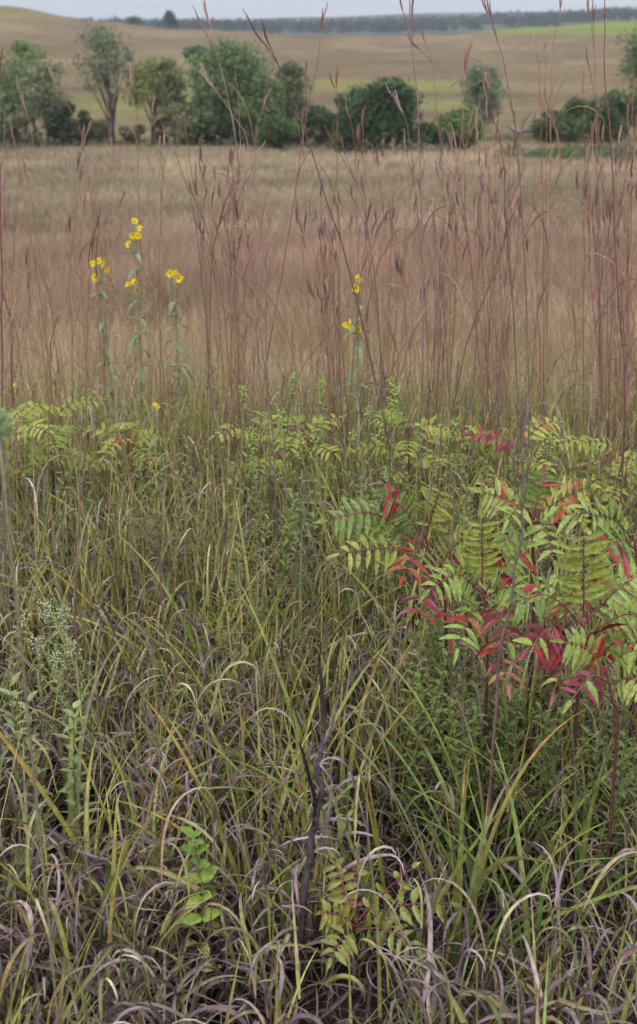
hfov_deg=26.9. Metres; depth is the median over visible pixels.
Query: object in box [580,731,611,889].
leafy forb
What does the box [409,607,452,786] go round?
leafy forb
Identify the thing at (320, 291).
bluestem stalk
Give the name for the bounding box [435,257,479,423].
bluestem stalk
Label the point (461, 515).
leafy forb
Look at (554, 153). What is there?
creekside undergrowth
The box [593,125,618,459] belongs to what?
bluestem stalk
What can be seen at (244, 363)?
bluestem stalk
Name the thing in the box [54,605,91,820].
white budded plant
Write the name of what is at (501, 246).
bluestem stalk
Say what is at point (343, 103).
creek tree
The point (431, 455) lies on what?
budding forb
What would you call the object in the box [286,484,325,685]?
leafy forb
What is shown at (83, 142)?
bluestem stalk
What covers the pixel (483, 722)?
leafy forb
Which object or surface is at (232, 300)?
bluestem stalk
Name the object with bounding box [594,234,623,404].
bluestem stalk
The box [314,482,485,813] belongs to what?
sumac shrub
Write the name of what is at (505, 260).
bluestem stalk
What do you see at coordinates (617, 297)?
bluestem stalk
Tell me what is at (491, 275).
bluestem stalk
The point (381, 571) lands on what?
leafy forb
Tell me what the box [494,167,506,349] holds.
bluestem stalk
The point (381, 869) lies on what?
broad grass tuft
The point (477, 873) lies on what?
broad grass tuft
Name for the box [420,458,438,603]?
leafy forb
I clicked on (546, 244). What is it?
bluestem stalk
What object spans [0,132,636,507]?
prairie grass
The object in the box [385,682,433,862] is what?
leafy forb
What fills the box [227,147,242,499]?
bluestem stalk
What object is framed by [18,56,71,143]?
creek tree
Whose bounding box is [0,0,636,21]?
sky
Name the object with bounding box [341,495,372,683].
leafy forb
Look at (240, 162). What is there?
bluestem stalk
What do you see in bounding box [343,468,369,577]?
leafy forb
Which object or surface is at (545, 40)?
bluestem stalk
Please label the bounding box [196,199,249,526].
bluestem stalk
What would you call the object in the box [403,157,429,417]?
bluestem stalk
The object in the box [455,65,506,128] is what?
creek tree
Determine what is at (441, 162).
bluestem stalk
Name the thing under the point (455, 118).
creek shrub
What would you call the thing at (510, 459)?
leafy forb
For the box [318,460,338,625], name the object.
leafy forb
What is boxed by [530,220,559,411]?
bluestem stalk
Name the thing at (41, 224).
bluestem stalk
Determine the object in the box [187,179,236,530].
bluestem stalk
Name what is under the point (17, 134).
creek shrub
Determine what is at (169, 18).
hill tree
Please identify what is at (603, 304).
bluestem stalk
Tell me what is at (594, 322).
bluestem stalk
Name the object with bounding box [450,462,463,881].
bluestem stalk
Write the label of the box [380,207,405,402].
bluestem stalk
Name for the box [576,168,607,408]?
bluestem stalk
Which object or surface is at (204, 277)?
bluestem stalk
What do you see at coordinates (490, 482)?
leafy forb
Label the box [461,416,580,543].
sumac shrub
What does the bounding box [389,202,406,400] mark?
bluestem stalk
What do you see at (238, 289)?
bluestem stalk
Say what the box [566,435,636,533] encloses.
sumac shrub
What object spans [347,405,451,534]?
sumac shrub
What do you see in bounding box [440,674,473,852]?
leafy forb
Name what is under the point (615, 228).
bluestem stalk
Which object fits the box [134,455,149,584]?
leafy forb
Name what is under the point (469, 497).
leafy forb
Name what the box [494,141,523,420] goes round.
bluestem stalk
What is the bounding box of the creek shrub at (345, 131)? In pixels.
[326,119,364,154]
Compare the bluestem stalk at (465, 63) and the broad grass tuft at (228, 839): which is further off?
the bluestem stalk at (465, 63)
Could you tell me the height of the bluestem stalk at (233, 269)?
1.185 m
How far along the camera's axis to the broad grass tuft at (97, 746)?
2.78 m
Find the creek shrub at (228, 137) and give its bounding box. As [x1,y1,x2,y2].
[222,124,248,141]
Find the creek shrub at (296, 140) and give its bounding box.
[285,117,310,144]
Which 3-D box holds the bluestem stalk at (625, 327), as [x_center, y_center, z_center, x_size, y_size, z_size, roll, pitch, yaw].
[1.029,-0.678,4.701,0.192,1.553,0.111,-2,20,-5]
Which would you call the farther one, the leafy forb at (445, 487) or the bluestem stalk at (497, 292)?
the bluestem stalk at (497, 292)
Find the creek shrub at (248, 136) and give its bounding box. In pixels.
[242,124,263,144]
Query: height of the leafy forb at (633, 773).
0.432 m
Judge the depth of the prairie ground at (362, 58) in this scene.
309.62 m
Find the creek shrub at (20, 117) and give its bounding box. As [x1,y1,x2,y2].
[7,107,43,146]
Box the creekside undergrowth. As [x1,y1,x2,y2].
[0,135,636,162]
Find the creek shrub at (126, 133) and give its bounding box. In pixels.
[117,125,136,145]
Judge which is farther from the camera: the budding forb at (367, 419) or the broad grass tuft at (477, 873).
the budding forb at (367, 419)
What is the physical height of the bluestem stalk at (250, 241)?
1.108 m
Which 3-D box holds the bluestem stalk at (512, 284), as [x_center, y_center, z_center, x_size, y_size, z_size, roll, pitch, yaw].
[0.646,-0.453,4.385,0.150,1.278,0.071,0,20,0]
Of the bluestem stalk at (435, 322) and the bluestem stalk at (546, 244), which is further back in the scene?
the bluestem stalk at (546, 244)
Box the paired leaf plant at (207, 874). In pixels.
[174,826,220,1021]
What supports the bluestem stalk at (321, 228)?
on the prairie ground at (362, 58)
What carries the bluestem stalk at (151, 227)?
on the prairie ground at (362, 58)
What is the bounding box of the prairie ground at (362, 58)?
[0,6,636,1023]
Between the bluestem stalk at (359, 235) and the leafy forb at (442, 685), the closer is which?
the leafy forb at (442, 685)
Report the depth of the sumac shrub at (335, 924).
2.30 m
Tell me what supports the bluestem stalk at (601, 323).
on the prairie ground at (362, 58)
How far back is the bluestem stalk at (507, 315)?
3.96 m
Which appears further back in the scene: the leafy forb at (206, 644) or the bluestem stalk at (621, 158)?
the bluestem stalk at (621, 158)
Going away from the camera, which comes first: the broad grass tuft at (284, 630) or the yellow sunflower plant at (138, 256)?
the broad grass tuft at (284, 630)
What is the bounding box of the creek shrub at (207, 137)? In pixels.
[197,119,222,142]
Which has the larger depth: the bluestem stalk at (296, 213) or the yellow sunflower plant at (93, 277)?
the yellow sunflower plant at (93, 277)
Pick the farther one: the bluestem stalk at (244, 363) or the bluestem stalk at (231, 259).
the bluestem stalk at (231, 259)
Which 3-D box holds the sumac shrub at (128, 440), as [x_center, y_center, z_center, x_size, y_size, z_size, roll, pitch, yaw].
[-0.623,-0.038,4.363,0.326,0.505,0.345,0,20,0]
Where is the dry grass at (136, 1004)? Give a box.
[0,266,636,1023]
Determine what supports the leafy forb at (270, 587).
on the prairie ground at (362, 58)
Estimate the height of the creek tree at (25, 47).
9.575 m
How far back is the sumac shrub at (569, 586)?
2.46 m
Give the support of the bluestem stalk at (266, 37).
on the prairie ground at (362, 58)
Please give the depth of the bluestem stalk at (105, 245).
5.62 m
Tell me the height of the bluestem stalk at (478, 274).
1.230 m
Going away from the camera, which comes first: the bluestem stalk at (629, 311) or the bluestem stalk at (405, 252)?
the bluestem stalk at (629, 311)
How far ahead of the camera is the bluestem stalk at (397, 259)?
4.31 m
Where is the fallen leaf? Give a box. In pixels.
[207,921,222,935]
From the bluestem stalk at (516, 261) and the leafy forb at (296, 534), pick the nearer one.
the leafy forb at (296, 534)
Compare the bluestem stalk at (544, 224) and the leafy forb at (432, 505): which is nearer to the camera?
the leafy forb at (432, 505)
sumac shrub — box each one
[0,401,72,577]
[1,396,109,521]
[77,419,172,508]
[209,410,307,575]
[249,413,344,518]
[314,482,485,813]
[314,842,461,994]
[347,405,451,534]
[418,506,542,783]
[426,422,512,482]
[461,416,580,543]
[467,465,601,810]
[499,514,636,898]
[549,627,636,959]
[552,434,636,528]
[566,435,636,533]
[577,496,636,764]
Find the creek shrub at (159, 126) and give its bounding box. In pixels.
[149,118,171,143]
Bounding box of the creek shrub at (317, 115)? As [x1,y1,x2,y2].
[296,104,339,145]
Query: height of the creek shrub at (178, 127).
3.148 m
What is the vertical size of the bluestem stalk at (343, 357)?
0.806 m
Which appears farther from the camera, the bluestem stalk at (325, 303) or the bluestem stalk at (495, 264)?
the bluestem stalk at (495, 264)
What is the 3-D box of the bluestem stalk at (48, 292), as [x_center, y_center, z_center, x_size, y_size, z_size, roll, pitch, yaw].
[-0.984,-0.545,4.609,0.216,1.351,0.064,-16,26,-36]
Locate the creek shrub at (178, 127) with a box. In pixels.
[166,114,195,145]
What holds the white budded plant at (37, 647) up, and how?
on the prairie ground at (362, 58)
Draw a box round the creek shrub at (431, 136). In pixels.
[412,122,447,151]
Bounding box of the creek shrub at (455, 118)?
[428,107,484,150]
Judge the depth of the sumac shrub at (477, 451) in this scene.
4.26 m
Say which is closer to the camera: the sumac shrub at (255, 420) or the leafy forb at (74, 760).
the leafy forb at (74, 760)
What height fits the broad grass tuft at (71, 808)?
0.432 m
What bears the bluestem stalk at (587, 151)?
on the prairie ground at (362, 58)
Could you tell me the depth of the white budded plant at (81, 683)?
2.81 m
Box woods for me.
[68,5,636,33]
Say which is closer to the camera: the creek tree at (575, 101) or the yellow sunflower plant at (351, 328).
the yellow sunflower plant at (351, 328)
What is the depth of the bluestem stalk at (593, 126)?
4.33 m
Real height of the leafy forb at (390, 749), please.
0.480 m
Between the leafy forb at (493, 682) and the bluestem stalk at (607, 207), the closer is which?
the leafy forb at (493, 682)
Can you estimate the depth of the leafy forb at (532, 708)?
2.88 m
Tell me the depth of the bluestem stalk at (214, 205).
4.70 m
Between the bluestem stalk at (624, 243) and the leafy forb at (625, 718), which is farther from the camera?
the bluestem stalk at (624, 243)
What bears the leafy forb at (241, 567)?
on the prairie ground at (362, 58)
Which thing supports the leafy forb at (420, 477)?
on the prairie ground at (362, 58)
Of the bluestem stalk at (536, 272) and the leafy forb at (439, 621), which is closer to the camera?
the leafy forb at (439, 621)
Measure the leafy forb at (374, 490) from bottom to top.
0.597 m
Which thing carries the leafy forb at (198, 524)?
on the prairie ground at (362, 58)
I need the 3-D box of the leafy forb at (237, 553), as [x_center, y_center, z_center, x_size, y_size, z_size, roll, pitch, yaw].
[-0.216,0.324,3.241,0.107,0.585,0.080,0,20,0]
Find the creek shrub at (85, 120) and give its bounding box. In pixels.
[72,109,98,144]
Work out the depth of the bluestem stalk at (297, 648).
3.16 m
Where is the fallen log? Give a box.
[500,110,557,134]
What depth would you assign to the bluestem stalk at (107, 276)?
5.11 m
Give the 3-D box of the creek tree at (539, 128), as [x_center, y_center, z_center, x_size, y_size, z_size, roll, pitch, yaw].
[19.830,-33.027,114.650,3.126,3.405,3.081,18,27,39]
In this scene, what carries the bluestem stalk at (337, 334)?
on the prairie ground at (362, 58)
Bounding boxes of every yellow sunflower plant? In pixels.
[11,383,33,503]
[87,257,133,455]
[119,217,157,445]
[145,402,176,528]
[156,269,193,455]
[332,274,375,478]
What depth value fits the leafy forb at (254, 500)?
3.55 m
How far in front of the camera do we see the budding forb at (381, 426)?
3.55 m
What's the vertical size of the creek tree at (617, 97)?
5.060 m
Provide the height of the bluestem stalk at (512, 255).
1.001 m
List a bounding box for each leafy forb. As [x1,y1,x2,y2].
[0,670,65,873]
[6,690,56,900]
[51,700,110,893]
[53,459,76,591]
[68,456,78,596]
[76,456,103,598]
[82,448,109,558]
[101,460,126,634]
[134,447,149,556]
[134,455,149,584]
[145,458,168,579]
[146,463,159,611]
[158,470,187,663]
[176,445,194,580]
[189,465,212,635]
[191,543,249,736]
[215,528,248,701]
[217,443,236,574]
[227,478,255,642]
[233,475,253,643]
[241,451,270,605]
[245,514,275,706]
[247,459,265,628]
[249,451,274,634]
[249,543,267,715]
[258,489,298,634]
[270,488,301,700]
[270,500,301,701]
[283,478,327,677]
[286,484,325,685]
[302,455,322,648]
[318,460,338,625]
[326,505,353,698]
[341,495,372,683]
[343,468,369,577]
[345,507,379,706]
[347,466,372,612]
[352,462,370,624]
[355,483,373,647]
[362,487,383,628]
[370,503,405,662]
[370,510,396,689]
[370,648,429,817]
[382,474,414,667]
[384,477,401,661]
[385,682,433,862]
[386,502,407,666]
[387,495,415,664]
[395,450,420,606]
[396,479,417,630]
[396,499,419,679]
[400,587,434,770]
[402,674,447,850]
[405,609,440,794]
[406,463,424,619]
[409,471,449,647]
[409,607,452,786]
[417,610,443,801]
[417,673,451,863]
[419,648,452,819]
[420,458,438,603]
[420,693,460,861]
[426,513,466,721]
[427,619,459,789]
[431,673,495,834]
[434,704,486,901]
[436,515,469,717]
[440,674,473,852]
[441,696,468,897]
[444,641,472,802]
[451,611,470,786]
[452,483,475,673]
[460,459,478,594]
[460,509,482,684]
[464,594,479,795]
[465,457,493,593]
[466,465,498,628]
[467,679,492,850]
[469,584,508,743]
[469,684,515,860]
[472,587,498,729]
[472,667,504,851]
[483,632,506,806]
[485,457,531,603]
[485,653,525,798]
[488,601,507,743]
[489,662,513,824]
[490,689,525,846]
[493,692,560,871]
[496,687,525,864]
[501,449,521,572]
[504,457,525,607]
[513,630,546,796]
[516,458,539,616]
[525,670,600,826]
[531,707,569,876]
[532,701,567,871]
[533,686,592,829]
[538,443,564,622]
[552,725,595,906]
[566,463,590,626]
[571,445,600,610]
[571,463,587,592]
[580,699,631,857]
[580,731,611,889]
[580,741,635,941]
[581,678,609,840]
[581,684,631,846]
[586,675,625,832]
[589,468,621,630]
[593,452,609,635]
[607,731,636,918]
[623,453,636,576]
[625,738,636,924]
[633,450,636,521]
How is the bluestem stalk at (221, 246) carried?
on the prairie ground at (362, 58)
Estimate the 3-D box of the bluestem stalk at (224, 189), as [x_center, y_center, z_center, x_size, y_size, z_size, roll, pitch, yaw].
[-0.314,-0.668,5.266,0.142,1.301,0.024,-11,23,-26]
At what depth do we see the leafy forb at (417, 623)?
3.03 m
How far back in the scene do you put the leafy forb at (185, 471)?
4.04 m
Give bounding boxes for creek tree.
[0,44,61,141]
[4,39,48,139]
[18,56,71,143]
[58,23,142,144]
[121,54,191,142]
[156,66,197,144]
[170,36,283,147]
[181,44,212,143]
[229,68,290,145]
[275,60,314,145]
[333,86,363,139]
[335,75,425,150]
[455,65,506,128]
[527,110,569,147]
[559,95,588,143]
[572,96,626,146]
[602,86,636,142]
[615,26,636,87]
[622,84,636,124]
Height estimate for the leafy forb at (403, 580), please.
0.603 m
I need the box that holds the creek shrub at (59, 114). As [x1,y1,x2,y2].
[40,100,81,145]
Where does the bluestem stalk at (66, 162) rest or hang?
on the prairie ground at (362, 58)
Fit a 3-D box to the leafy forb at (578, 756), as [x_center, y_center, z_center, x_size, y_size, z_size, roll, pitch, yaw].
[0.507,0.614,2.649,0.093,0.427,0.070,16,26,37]
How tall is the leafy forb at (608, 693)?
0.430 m
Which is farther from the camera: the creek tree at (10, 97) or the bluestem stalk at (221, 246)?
the creek tree at (10, 97)
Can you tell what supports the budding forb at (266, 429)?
on the prairie ground at (362, 58)
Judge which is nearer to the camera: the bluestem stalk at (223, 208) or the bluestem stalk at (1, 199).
the bluestem stalk at (223, 208)
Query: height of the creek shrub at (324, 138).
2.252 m
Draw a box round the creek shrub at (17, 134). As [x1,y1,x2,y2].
[0,114,23,142]
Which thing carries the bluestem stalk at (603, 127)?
on the prairie ground at (362, 58)
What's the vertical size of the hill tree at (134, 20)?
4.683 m
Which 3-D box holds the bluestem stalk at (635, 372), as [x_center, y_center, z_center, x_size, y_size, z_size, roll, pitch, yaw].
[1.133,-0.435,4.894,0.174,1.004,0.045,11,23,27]
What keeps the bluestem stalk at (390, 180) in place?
on the prairie ground at (362, 58)
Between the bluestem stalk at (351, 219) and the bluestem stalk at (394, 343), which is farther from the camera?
the bluestem stalk at (351, 219)
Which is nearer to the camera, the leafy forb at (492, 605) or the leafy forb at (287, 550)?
the leafy forb at (492, 605)
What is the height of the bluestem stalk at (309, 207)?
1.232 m
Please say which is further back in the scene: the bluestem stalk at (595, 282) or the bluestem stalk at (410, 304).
the bluestem stalk at (595, 282)
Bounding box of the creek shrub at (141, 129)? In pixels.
[134,124,146,146]
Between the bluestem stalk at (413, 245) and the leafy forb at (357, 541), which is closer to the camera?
the leafy forb at (357, 541)
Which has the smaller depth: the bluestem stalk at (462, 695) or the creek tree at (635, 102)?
the bluestem stalk at (462, 695)
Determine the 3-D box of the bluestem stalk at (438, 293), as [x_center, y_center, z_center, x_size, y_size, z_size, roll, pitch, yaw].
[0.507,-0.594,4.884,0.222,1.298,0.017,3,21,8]
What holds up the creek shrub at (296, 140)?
on the prairie ground at (362, 58)
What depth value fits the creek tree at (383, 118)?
105.15 m
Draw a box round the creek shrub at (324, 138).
[314,128,333,146]
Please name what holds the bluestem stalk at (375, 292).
on the prairie ground at (362, 58)
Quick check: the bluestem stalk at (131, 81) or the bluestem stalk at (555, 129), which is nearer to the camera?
the bluestem stalk at (555, 129)
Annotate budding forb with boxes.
[238,386,266,559]
[242,428,260,617]
[252,412,271,596]
[276,409,298,632]
[282,372,299,549]
[292,432,307,657]
[302,419,322,620]
[314,378,327,525]
[331,431,356,623]
[362,405,373,555]
[375,386,401,591]
[375,421,390,586]
[385,377,407,551]
[413,423,439,616]
[426,416,462,575]
[427,449,453,647]
[444,425,472,596]
[496,440,547,680]
[538,431,558,623]
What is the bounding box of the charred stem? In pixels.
[295,642,339,1009]
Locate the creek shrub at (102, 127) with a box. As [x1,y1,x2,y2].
[91,119,111,144]
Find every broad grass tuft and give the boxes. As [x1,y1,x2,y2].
[0,514,245,731]
[0,690,298,943]
[0,736,276,984]
[7,639,330,856]
[43,627,260,912]
[98,535,342,736]
[109,694,441,976]
[113,632,446,895]
[189,553,452,742]
[192,577,431,853]
[210,704,559,965]
[320,708,636,980]
[351,646,635,932]
[362,740,636,999]
[444,632,636,933]
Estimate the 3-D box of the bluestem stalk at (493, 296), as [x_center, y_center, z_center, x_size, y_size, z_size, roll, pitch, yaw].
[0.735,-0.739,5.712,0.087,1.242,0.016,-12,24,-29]
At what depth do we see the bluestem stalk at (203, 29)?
3.41 m
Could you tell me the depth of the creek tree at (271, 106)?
116.61 m
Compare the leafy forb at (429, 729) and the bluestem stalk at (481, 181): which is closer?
the leafy forb at (429, 729)
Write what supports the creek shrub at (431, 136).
on the prairie ground at (362, 58)
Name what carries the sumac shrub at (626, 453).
on the prairie ground at (362, 58)
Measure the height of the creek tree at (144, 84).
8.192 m
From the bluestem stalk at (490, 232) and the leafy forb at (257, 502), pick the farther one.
the bluestem stalk at (490, 232)
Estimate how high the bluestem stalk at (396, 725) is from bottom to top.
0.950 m
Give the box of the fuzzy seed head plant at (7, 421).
[0,407,58,1023]
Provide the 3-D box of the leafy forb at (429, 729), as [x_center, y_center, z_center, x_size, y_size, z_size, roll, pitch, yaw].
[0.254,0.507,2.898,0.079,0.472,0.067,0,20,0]
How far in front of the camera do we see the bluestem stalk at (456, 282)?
4.80 m
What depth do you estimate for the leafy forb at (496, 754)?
2.83 m
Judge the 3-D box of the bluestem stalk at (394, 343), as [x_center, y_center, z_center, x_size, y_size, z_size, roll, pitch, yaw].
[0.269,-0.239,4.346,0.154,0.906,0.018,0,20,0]
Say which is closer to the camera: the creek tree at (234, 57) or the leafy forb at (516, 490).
the leafy forb at (516, 490)
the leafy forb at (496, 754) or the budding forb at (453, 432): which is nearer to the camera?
the leafy forb at (496, 754)
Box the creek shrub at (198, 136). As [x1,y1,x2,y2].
[178,122,200,142]
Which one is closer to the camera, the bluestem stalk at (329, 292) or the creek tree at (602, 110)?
the bluestem stalk at (329, 292)
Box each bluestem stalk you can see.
[0,49,21,718]
[0,161,5,380]
[0,282,19,406]
[2,149,23,381]
[3,105,13,443]
[3,281,17,463]
[6,154,61,428]
[9,245,29,472]
[10,122,58,462]
[16,74,49,446]
[45,150,87,482]
[46,64,150,450]
[46,311,57,642]
[60,192,88,388]
[62,152,137,407]
[68,181,89,387]
[73,408,161,789]
[78,121,102,561]
[84,204,101,626]
[86,165,110,392]
[90,257,111,387]
[91,161,106,409]
[92,178,126,407]
[94,150,115,382]
[97,212,101,375]
[98,208,108,382]
[99,190,125,395]
[101,124,116,404]
[104,449,173,791]
[117,155,132,390]
[118,65,142,415]
[123,128,169,483]
[145,96,175,416]
[160,121,233,502]
[161,79,248,462]
[187,62,279,597]
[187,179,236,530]
[190,140,265,411]
[191,143,237,402]
[192,0,279,659]
[192,167,233,404]
[195,162,226,405]
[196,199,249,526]
[197,137,226,457]
[200,162,218,429]
[201,291,249,442]
[205,188,245,427]
[206,195,225,402]
[211,67,271,524]
[213,183,231,427]
[213,298,245,516]
[214,196,225,388]
[216,3,331,595]
[216,238,240,391]
[220,177,252,407]
[220,200,241,472]
[225,203,268,372]
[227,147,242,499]
[229,177,236,457]
[230,178,262,374]
[230,198,276,422]
[233,151,261,474]
[233,181,238,383]
[234,222,243,418]
[235,70,259,482]
[236,142,246,531]
[237,232,275,429]
[240,262,244,373]
[241,8,430,642]
[241,232,260,415]
[245,155,263,402]
[246,187,271,526]
[254,208,388,550]
[283,202,318,505]
[291,217,329,501]
[295,103,324,447]
[295,469,355,706]
[298,216,320,393]
[303,276,330,399]
[306,312,355,434]
[307,193,334,464]
[314,203,337,491]
[319,181,335,445]
[320,205,369,446]
[320,289,332,516]
[321,280,348,502]
[323,125,410,528]
[325,67,340,448]
[326,173,339,419]
[326,223,339,451]
[327,231,362,395]
[328,219,372,495]
[331,190,384,374]
[333,250,339,443]
[336,215,376,430]
[344,95,381,374]
[344,200,378,469]
[347,210,353,392]
[348,304,386,554]
[350,144,372,384]
[356,0,498,568]
[359,108,387,446]
[363,211,422,466]
[371,244,382,439]
[372,145,439,395]
[374,139,421,403]
[375,82,464,478]
[375,145,417,431]
[379,138,395,372]
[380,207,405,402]
[380,301,426,447]
[382,138,417,370]
[383,168,394,395]
[384,432,438,843]
[385,173,394,403]
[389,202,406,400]
[389,205,430,471]
[393,180,413,353]
[394,251,426,419]
[395,142,425,398]
[396,193,417,372]
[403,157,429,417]
[405,28,488,391]
[405,188,417,406]
[407,273,437,414]
[411,179,440,452]
[418,309,432,382]
[421,112,474,423]
[423,131,484,457]
[423,205,450,419]
[426,243,443,390]
[427,172,483,408]
[429,155,441,407]
[430,128,512,453]
[431,197,487,482]
[432,122,496,532]
[432,231,443,408]
[433,162,460,501]
[434,132,451,409]
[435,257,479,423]
[436,40,472,457]
[436,174,526,508]
[437,210,516,522]
[440,280,449,425]
[443,104,492,421]
[445,182,484,391]
[446,173,456,411]
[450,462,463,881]
[456,218,489,490]
[460,173,509,456]
[462,147,493,462]
[463,0,559,546]
[465,192,519,428]
[467,280,512,471]
[470,183,489,486]
[473,194,480,384]
[475,229,491,513]
[476,160,490,486]
[477,185,500,433]
[478,94,518,480]
[478,180,493,398]
[481,385,531,916]
[483,58,518,529]
[483,143,511,396]
[484,198,493,389]
[486,99,494,399]
[487,165,504,426]
[487,250,515,390]
[490,111,521,447]
[490,176,545,461]
[491,108,531,479]
[492,153,539,451]
[492,304,511,411]
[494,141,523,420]
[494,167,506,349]
[495,123,510,408]
[496,237,531,425]
[497,93,517,409]
[500,171,520,386]
[502,139,554,389]
[503,180,510,366]
[504,138,533,441]
[512,312,534,363]
[516,196,572,473]
[522,0,579,476]
[529,159,566,398]
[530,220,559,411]
[533,30,604,443]
[534,85,579,525]
[536,145,553,503]
[543,0,636,492]
[543,31,572,448]
[545,155,558,332]
[561,149,625,458]
[566,0,627,616]
[566,148,607,487]
[573,179,636,538]
[573,212,613,441]
[574,235,631,512]
[575,70,591,469]
[575,145,598,436]
[576,159,603,387]
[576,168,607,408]
[583,172,602,399]
[585,135,632,393]
[586,117,611,440]
[587,200,606,449]
[588,181,629,419]
[588,237,602,397]
[592,176,621,433]
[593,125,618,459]
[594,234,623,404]
[594,266,636,423]
[595,157,610,396]
[597,90,625,432]
[597,228,603,453]
[598,189,608,512]
[600,125,607,411]
[601,189,611,358]
[602,114,636,504]
[606,198,612,503]
[607,153,634,492]
[608,191,631,367]
[608,201,621,391]
[609,213,621,364]
[610,170,617,384]
[611,159,636,456]
[612,125,621,439]
[616,139,625,382]
[616,143,635,407]
[617,145,636,416]
[618,331,636,449]
[619,85,636,447]
[619,232,636,484]
[622,103,635,398]
[626,209,636,420]
[627,381,636,450]
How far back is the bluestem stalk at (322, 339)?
3.72 m
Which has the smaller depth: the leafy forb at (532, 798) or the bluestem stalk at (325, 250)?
the leafy forb at (532, 798)
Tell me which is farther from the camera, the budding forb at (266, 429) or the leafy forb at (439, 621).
the budding forb at (266, 429)
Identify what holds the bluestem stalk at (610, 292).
on the prairie ground at (362, 58)
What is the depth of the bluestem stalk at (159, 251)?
4.52 m
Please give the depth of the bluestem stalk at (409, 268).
5.39 m
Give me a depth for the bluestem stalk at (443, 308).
4.35 m
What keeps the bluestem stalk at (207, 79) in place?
on the prairie ground at (362, 58)
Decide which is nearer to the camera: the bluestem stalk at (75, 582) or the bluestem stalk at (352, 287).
the bluestem stalk at (75, 582)
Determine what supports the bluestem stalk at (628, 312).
on the prairie ground at (362, 58)
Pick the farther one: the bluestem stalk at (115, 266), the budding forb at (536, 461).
the bluestem stalk at (115, 266)
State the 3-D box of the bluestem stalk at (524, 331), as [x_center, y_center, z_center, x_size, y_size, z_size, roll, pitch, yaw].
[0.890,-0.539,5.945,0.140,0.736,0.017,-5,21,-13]
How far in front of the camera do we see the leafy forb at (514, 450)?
3.73 m
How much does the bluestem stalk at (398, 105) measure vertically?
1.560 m
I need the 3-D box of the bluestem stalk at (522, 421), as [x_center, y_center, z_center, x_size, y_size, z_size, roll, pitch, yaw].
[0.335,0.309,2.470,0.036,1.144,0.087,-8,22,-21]
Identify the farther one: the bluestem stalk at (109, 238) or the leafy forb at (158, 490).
the bluestem stalk at (109, 238)
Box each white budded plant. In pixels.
[0,610,30,792]
[28,632,54,815]
[37,598,75,788]
[46,650,91,846]
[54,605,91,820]
[64,634,98,830]
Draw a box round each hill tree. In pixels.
[124,16,141,24]
[160,9,178,28]
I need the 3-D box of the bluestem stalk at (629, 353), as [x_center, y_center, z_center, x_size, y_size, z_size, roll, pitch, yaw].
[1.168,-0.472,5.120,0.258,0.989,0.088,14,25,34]
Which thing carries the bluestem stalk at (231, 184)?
on the prairie ground at (362, 58)
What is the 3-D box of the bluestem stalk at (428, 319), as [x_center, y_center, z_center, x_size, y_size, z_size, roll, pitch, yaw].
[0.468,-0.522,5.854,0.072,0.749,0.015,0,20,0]
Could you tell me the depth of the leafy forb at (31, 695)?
2.61 m
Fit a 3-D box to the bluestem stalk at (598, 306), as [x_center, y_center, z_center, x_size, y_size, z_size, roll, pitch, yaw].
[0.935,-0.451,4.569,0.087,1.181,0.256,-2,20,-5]
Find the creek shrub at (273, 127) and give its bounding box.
[252,114,300,149]
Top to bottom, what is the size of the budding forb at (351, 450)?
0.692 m
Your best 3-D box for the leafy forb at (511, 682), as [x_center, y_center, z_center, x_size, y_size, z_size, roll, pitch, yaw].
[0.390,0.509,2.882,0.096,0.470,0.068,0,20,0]
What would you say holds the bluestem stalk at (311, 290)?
on the prairie ground at (362, 58)
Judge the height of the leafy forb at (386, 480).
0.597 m
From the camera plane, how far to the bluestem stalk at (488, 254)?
4.37 m
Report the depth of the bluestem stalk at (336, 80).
4.52 m
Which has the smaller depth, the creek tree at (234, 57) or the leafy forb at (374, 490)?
the leafy forb at (374, 490)
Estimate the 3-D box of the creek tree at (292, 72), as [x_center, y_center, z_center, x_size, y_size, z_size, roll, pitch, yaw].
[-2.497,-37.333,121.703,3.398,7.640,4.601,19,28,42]
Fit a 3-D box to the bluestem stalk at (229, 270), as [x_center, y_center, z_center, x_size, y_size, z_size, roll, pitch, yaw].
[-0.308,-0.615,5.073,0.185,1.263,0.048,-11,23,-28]
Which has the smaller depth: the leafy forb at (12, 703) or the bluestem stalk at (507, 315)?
the leafy forb at (12, 703)
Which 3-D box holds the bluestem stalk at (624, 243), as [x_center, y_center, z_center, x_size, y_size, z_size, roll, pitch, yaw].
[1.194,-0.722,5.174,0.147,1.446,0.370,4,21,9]
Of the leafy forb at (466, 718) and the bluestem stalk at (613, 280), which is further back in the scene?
the bluestem stalk at (613, 280)
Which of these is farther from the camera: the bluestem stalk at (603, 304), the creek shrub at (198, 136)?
the creek shrub at (198, 136)
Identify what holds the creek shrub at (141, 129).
on the prairie ground at (362, 58)
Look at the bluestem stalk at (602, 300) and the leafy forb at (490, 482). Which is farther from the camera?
the bluestem stalk at (602, 300)
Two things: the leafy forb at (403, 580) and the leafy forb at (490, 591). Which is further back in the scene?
the leafy forb at (403, 580)
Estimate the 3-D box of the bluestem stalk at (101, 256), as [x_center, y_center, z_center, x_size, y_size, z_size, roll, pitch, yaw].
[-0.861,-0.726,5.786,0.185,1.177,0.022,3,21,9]
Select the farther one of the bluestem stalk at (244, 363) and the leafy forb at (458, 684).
the bluestem stalk at (244, 363)
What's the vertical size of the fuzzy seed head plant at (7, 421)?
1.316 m
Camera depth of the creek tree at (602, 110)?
113.42 m
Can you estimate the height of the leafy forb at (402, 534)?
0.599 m

